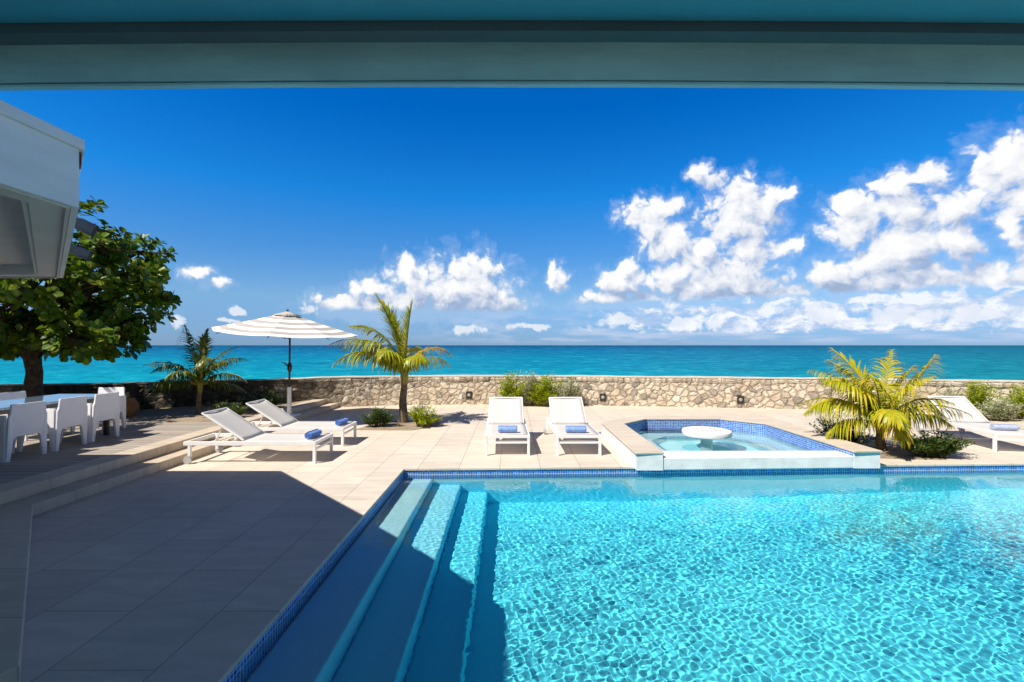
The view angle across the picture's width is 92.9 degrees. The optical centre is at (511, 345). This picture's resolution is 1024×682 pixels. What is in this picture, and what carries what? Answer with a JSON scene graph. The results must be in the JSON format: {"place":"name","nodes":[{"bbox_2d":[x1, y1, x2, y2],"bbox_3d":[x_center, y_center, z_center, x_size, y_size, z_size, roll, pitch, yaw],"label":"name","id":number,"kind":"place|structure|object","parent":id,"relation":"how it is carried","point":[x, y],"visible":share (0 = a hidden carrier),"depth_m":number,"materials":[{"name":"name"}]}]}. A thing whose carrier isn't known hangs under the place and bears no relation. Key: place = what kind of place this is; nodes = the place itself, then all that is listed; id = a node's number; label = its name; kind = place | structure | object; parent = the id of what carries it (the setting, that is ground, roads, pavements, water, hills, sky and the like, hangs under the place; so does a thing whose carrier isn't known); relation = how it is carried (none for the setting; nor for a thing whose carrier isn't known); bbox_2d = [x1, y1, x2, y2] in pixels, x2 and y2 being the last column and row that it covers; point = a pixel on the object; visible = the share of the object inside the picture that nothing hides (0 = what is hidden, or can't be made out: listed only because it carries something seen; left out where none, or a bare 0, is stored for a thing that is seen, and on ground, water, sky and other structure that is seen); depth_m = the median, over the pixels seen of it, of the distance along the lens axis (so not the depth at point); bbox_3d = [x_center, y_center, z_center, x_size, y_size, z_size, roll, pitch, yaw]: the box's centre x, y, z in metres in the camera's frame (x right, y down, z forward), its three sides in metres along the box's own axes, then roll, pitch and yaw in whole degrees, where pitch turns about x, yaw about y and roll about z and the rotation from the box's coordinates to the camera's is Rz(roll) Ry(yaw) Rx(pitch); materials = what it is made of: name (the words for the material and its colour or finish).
{"place":"outdoors","nodes":[
{"label":"outdoors","id":0,"kind":"place"},
{"bbox_2d":[100,400,308,421],"bbox_3d":[-9.666,1.472,11.250,8.667,0.066,4.100,0,0,0],"label":"planting bed","id":1,"kind":"object","parent":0,"point":[179,414],"visible":0.19,"depth_m":10.33,"materials":[{"name":"beige sand"}]},
{"bbox_2d":[126,397,139,416],"bbox_3d":[-8.000,1.292,10.150,0.370,0.385,0.370,0,0,0],"label":"clay pot","id":2,"kind":"object","parent":1,"relation":"on","point":[132,406],"visible":0.62,"depth_m":10.07,"materials":[{"name":"ceramic"}]},
{"bbox_2d":[135,398,157,410],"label":"shrub","id":3,"kind":"object","parent":1,"relation":"on","point":[142,405],"visible":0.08,"depth_m":10.96,"materials":[{"name":"green plant"}]},
{"bbox_2d":[139,325,248,414],"bbox_3d":[-6.715,0.532,10.272,1.812,1.995,1.765,0,0,43],"label":"palm tree","id":4,"kind":"object","parent":1,"relation":"on","point":[200,365],"visible":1,"depth_m":10.36,"materials":[{"name":"green plant"}]},
{"bbox_2d":[207,400,247,414],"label":"shrub","id":5,"kind":"object","parent":1,"relation":"on","point":[237,409],"visible":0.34,"depth_m":9.81,"materials":[{"name":"green plant"}]},
{"bbox_2d":[219,403,238,407],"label":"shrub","id":6,"kind":"object","parent":1,"relation":"on","point":[228,404],"visible":0.16,"depth_m":11.48,"materials":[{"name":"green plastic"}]},
{"bbox_2d":[238,389,286,405],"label":"shrub","id":7,"kind":"object","parent":1,"relation":"on","point":[273,399],"visible":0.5,"depth_m":11.24,"materials":[{"name":"green plant"}]},
{"bbox_2d":[0,345,1023,383],"bbox_3d":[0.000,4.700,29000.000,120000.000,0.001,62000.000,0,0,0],"label":"sea","id":8,"kind":"structure","parent":0,"point":[990,362],"depth_m":140.83,"materials":[{"name":"teal liquid"}]},
{"bbox_2d":[0,87,1023,344],"label":"sky","id":9,"kind":"structure","parent":0,"point":[506,216],"materials":[{"name":"blue"}]},
{"bbox_2d":[20,404,1023,681],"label":"terrace floor","id":10,"kind":"structure","parent":0,"point":[206,568],"depth_m":4.49,"materials":[{"name":"tile"}]},
{"bbox_2d":[0,403,338,681],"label":"step","id":11,"kind":"object","parent":10,"relation":"on","point":[16,516],"visible":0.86,"depth_m":4.33,"materials":[{"name":"stone"}]},
{"bbox_2d":[0,100,84,277],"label":"pavilion","id":12,"kind":"structure","parent":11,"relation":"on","point":[40,164],"depth_m":2.50,"materials":[{"name":"paint"}]},
{"bbox_2d":[69,244,92,259],"bbox_3d":[-3.738,-0.810,4.121,0.290,0.165,0.084,0,0,-27],"label":"floodlight","id":13,"kind":"object","parent":12,"relation":"attached to","point":[83,253],"visible":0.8,"depth_m":4.13,"materials":[{"name":"grey metal"}]},
{"bbox_2d":[75,217,98,236],"bbox_3d":[-2.940,-0.828,3.243,0.285,0.182,0.084,0,0,-29],"label":"floodlight","id":14,"kind":"object","parent":12,"relation":"attached to","point":[86,227],"visible":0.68,"depth_m":3.26,"materials":[{"name":"grey metal"}]},
{"bbox_2d":[0,195,182,396],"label":"shade tree","id":15,"kind":"object","parent":11,"relation":"on","point":[66,316],"visible":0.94,"depth_m":9.66,"materials":[{"name":"green plant"}]},
{"bbox_2d":[0,422,216,484],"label":"timber deck","id":16,"kind":"structure","parent":11,"relation":"on","point":[29,459],"depth_m":7.06,"materials":[{"name":"beige wood"}]},
{"bbox_2d":[0,401,46,462],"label":"dining armchair","id":17,"kind":"object","parent":16,"relation":"on","point":[22,419],"visible":0.98,"depth_m":6.19,"materials":[{"name":"white plastic"}]},
{"bbox_2d":[0,391,48,440],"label":"dining armchair","id":18,"kind":"object","parent":16,"relation":"on","point":[12,395],"visible":0.12,"depth_m":7.66,"materials":[{"name":"white plastic"}]},
{"bbox_2d":[17,396,87,451],"bbox_3d":[-6.494,1.097,6.900,0.556,0.715,0.532,0,0,-1],"label":"dining armchair","id":19,"kind":"object","parent":16,"relation":"on","point":[69,412],"visible":0.83,"depth_m":6.78,"materials":[{"name":"white plastic"}]},
{"bbox_2d":[0,394,109,434],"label":"dining table","id":20,"kind":"object","parent":16,"relation":"on","point":[52,401],"visible":0.36,"depth_m":7.17,"materials":[{"name":"white metal"}]},
{"bbox_2d":[60,392,119,442],"bbox_3d":[-6.504,1.097,7.500,0.556,0.715,0.532,0,0,0],"label":"dining armchair","id":21,"kind":"object","parent":16,"relation":"on","point":[104,406],"visible":0.66,"depth_m":7.42,"materials":[{"name":"white plastic"}]},
{"bbox_2d":[70,387,125,433],"bbox_3d":[-7.021,1.097,8.286,0.532,0.715,0.556,0,0,-3],"label":"dining armchair","id":22,"kind":"object","parent":16,"relation":"on","point":[120,390],"visible":0.35,"depth_m":8.52,"materials":[{"name":"white plastic"}]},
{"bbox_2d":[0,399,325,504],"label":"step","id":23,"kind":"object","parent":11,"relation":"on","point":[15,490],"visible":0.9,"depth_m":6.05,"materials":[{"name":"stone"}]},
{"bbox_2d":[212,309,357,416],"bbox_3d":[-4.958,0.386,10.708,2.772,2.385,2.762,0,0,-34],"label":"patio umbrella","id":24,"kind":"object","parent":11,"relation":"on","point":[288,325],"visible":0.95,"depth_m":10.10,"materials":[{"name":"white fabric"}]},
{"bbox_2d":[183,407,332,463],"bbox_3d":[-3.770,1.335,7.330,1.900,0.730,0.780,0,0,0],"label":"sun lounger","id":25,"kind":"object","parent":10,"relation":"on","point":[234,424],"visible":0.99,"depth_m":7.20,"materials":[{"name":"white plastic"}]},
{"bbox_2d":[304,429,321,438],"bbox_3d":[-2.974,1.323,7.280,0.114,0.105,0.338,0,0,6],"label":"rolled towel","id":26,"kind":"object","parent":25,"relation":"on","point":[312,433],"visible":1,"depth_m":7.21,"materials":[{"name":"blue fabric"}]},
{"bbox_2d":[232,399,356,446],"bbox_3d":[-3.780,1.335,8.520,1.900,0.730,0.780,0,0,0],"label":"sun lounger","id":27,"kind":"object","parent":10,"relation":"on","point":[275,415],"visible":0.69,"depth_m":8.45,"materials":[{"name":"white"}]},
{"bbox_2d":[335,417,348,424],"bbox_3d":[-2.964,1.327,8.480,0.107,0.098,0.338,0,0,6],"label":"rolled towel","id":28,"kind":"object","parent":27,"relation":"on","point":[341,421],"visible":1,"depth_m":8.39,"materials":[{"name":"blue fabric"}]},
{"bbox_2d":[357,420,443,429],"bbox_3d":[-2.300,1.693,10.325,1.698,0.010,1.250,0,0,0],"label":"soil bed","id":29,"kind":"object","parent":10,"relation":"on","point":[395,425],"visible":0.63,"depth_m":10.11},
{"bbox_2d":[357,406,398,426],"bbox_3d":[-2.763,1.489,10.139,0.817,0.454,0.582,0,0,0],"label":"shrub","id":30,"kind":"object","parent":29,"relation":"on","point":[377,417],"visible":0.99,"depth_m":10.05,"materials":[{"name":"green plant"}]},
{"bbox_2d":[326,294,453,422],"bbox_3d":[-2.630,0.269,10.539,2.590,2.944,2.048,0,0,-25],"label":"palm tree","id":31,"kind":"object","parent":29,"relation":"on","point":[400,361],"visible":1,"depth_m":10.54,"materials":[{"name":"green plant"}]},
{"bbox_2d":[408,402,441,426],"bbox_3d":[-1.825,1.455,10.120,0.756,0.522,0.570,0,0,0],"label":"shrub","id":32,"kind":"object","parent":29,"relation":"on","point":[421,419],"visible":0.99,"depth_m":10.08,"materials":[{"name":"green plant"}]},
{"bbox_2d":[485,397,529,455],"bbox_3d":[-0.095,1.335,8.430,0.780,0.730,1.900,0,0,-2],"label":"sun lounger","id":33,"kind":"object","parent":10,"relation":"on","point":[510,411],"visible":0.98,"depth_m":8.61,"materials":[{"name":"white"}]},
{"bbox_2d":[498,425,516,431],"bbox_3d":[-0.070,1.323,7.704,0.308,0.105,0.114,0,0,1],"label":"rolled towel","id":34,"kind":"object","parent":33,"relation":"on","point":[507,428],"visible":1,"depth_m":7.66,"materials":[{"name":"blue fabric"}]},
{"bbox_2d":[0,0,1023,90],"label":"porch","id":35,"kind":"object","parent":10,"relation":"on","point":[208,44],"visible":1,"depth_m":1.20,"materials":[{"name":"green paint"}]},
{"bbox_2d":[0,375,1023,412],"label":"stone wall","id":36,"kind":"structure","parent":10,"relation":"on","point":[691,391],"depth_m":13.27,"materials":[{"name":"beige stone"}]},
{"bbox_2d":[466,391,471,398],"bbox_3d":[-1.230,1.425,13.940,0.170,0.210,0.084,0,0,-2],"label":"wall light","id":37,"kind":"object","parent":36,"relation":"attached to","point":[468,394],"visible":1,"depth_m":13.92,"materials":[{"name":"white glass"}]},
{"bbox_2d":[600,393,605,400],"bbox_3d":[2.561,1.465,13.703,0.170,0.210,0.084,0,0,7],"label":"wall light","id":38,"kind":"object","parent":36,"relation":"attached to","point":[602,397],"visible":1,"depth_m":13.68,"materials":[{"name":"white glass"}]},
{"bbox_2d":[737,396,743,403],"bbox_3d":[6.191,1.475,13.182,0.170,0.210,0.084,0,0,9],"label":"wall light","id":39,"kind":"object","parent":36,"relation":"attached to","point":[740,399],"visible":1,"depth_m":13.16,"materials":[{"name":"white glass"}]},
{"bbox_2d":[497,371,527,401],"bbox_3d":[0.002,1.196,13.569,0.924,1.052,0.635,0,0,0],"label":"shrub","id":40,"kind":"object","parent":10,"relation":"on","point":[512,391],"visible":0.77,"depth_m":13.49,"materials":[{"name":"green plant"}]},
{"bbox_2d":[520,370,538,405],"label":"silvery shrub","id":41,"kind":"object","parent":10,"relation":"on","point":[527,400],"visible":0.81,"depth_m":13.57,"materials":[{"name":"green plant"}]},
{"bbox_2d":[525,370,563,406],"bbox_3d":[0.912,1.207,13.496,1.177,1.032,0.753,0,0,0],"label":"shrub","id":42,"kind":"object","parent":10,"relation":"on","point":[541,395],"visible":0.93,"depth_m":13.43,"materials":[{"name":"green plant"}]},
{"bbox_2d":[553,378,583,398],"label":"silvery shrub","id":43,"kind":"object","parent":10,"relation":"on","point":[571,393],"visible":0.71,"depth_m":13.44,"materials":[{"name":"green plant"}]},
{"bbox_2d":[544,397,601,455],"bbox_3d":[1.013,1.335,8.430,0.780,0.730,1.900,0,0,-1],"label":"sun lounger","id":44,"kind":"object","parent":10,"relation":"on","point":[570,411],"visible":0.88,"depth_m":8.62,"materials":[{"name":"white"}]},
{"bbox_2d":[565,425,586,431],"bbox_3d":[1.010,1.323,7.694,0.328,0.105,0.114,0,0,1],"label":"rolled towel","id":45,"kind":"object","parent":44,"relation":"on","point":[574,428],"visible":1,"depth_m":7.65,"materials":[{"name":"blue fabric"}]},
{"bbox_2d":[223,466,1023,681],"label":"pool edge","id":46,"kind":"object","parent":10,"relation":"in","point":[252,651],"visible":0.01,"depth_m":6.78,"materials":[{"name":"tile"}]},
{"bbox_2d":[601,416,882,471],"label":"spa pool","id":47,"kind":"structure","parent":10,"relation":"in","point":[631,445],"depth_m":7.07,"materials":[{"name":"stone"}]},
{"bbox_2d":[682,426,731,442],"bbox_3d":[3.420,1.962,8.550,0.830,0.966,0.830,0,0,0],"label":"spa table","id":48,"kind":"object","parent":47,"relation":"in","point":[705,434],"visible":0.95,"depth_m":8.39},
{"bbox_2d":[636,429,809,450],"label":"spa water","id":49,"kind":"structure","parent":47,"relation":"in","point":[669,439],"depth_m":8.48,"materials":[{"name":"teal liquid"}]},
{"bbox_2d":[795,347,972,450],"bbox_3d":[6.044,0.889,7.932,2.147,1.720,2.311,0,0,44],"label":"palm tree","id":50,"kind":"object","parent":10,"relation":"on","point":[885,414],"visible":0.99,"depth_m":7.65,"materials":[{"name":"green plant"}]},
{"bbox_2d":[857,440,943,459],"bbox_3d":[5.984,1.693,7.975,1.529,0.010,1.549,0,0,0],"label":"soil bed","id":51,"kind":"object","parent":10,"relation":"on","point":[893,452],"visible":0.22,"depth_m":7.59,"materials":[{"name":"brown soil"}]},
{"bbox_2d":[809,416,874,443],"bbox_3d":[5.584,1.429,8.236,1.011,0.576,0.853,0,0,0],"label":"shrub","id":52,"kind":"object","parent":51,"relation":"on","point":[855,437],"visible":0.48,"depth_m":8.15,"materials":[{"name":"green plant"}]},
{"bbox_2d":[893,428,975,457],"bbox_3d":[6.448,1.488,7.457,1.276,0.457,0.762,0,0,0],"label":"shrub","id":53,"kind":"object","parent":51,"relation":"on","point":[936,446],"visible":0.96,"depth_m":7.32,"materials":[{"name":"green plant"}]},
{"bbox_2d":[926,384,971,415],"bbox_3d":[10.277,1.319,11.578,1.066,0.810,0.622,0,0,-12],"label":"silvery shrub","id":54,"kind":"object","parent":10,"relation":"on","point":[947,389],"visible":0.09,"depth_m":11.56,"materials":[{"name":"silver"}]},
{"bbox_2d":[916,396,1023,451],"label":"sun lounger","id":55,"kind":"object","parent":10,"relation":"on","point":[979,422],"visible":0.73,"depth_m":8.78,"materials":[{"name":"white"}]},
{"bbox_2d":[990,424,1019,429],"bbox_3d":[8.001,1.328,7.904,0.368,0.096,0.105,0,0,8],"label":"rolled towel","id":56,"kind":"object","parent":55,"relation":"on","point":[1004,427],"visible":1,"depth_m":7.87,"materials":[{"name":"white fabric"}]},
{"bbox_2d":[958,379,1003,411],"bbox_3d":[10.971,1.255,11.413,0.766,0.935,0.672,0,0,-28],"label":"shrub","id":57,"kind":"object","parent":10,"relation":"on","point":[974,393],"visible":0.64,"depth_m":11.35,"materials":[{"name":"green plant"}]},
{"bbox_2d":[975,397,1023,420],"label":"silvery shrub","id":58,"kind":"object","parent":10,"relation":"on","point":[996,411],"visible":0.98,"depth_m":10.87,"materials":[{"name":"green plant"}]},
{"bbox_2d":[994,382,1023,419],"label":"shrub","id":59,"kind":"object","parent":10,"relation":"on","point":[1018,399],"visible":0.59,"depth_m":11.19,"materials":[{"name":"green plant"}]},
{"bbox_2d":[231,470,1023,681],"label":"pool water","id":60,"kind":"structure","parent":0,"point":[870,576],"depth_m":3.66,"materials":[{"name":"teal liquid"}]}
]}

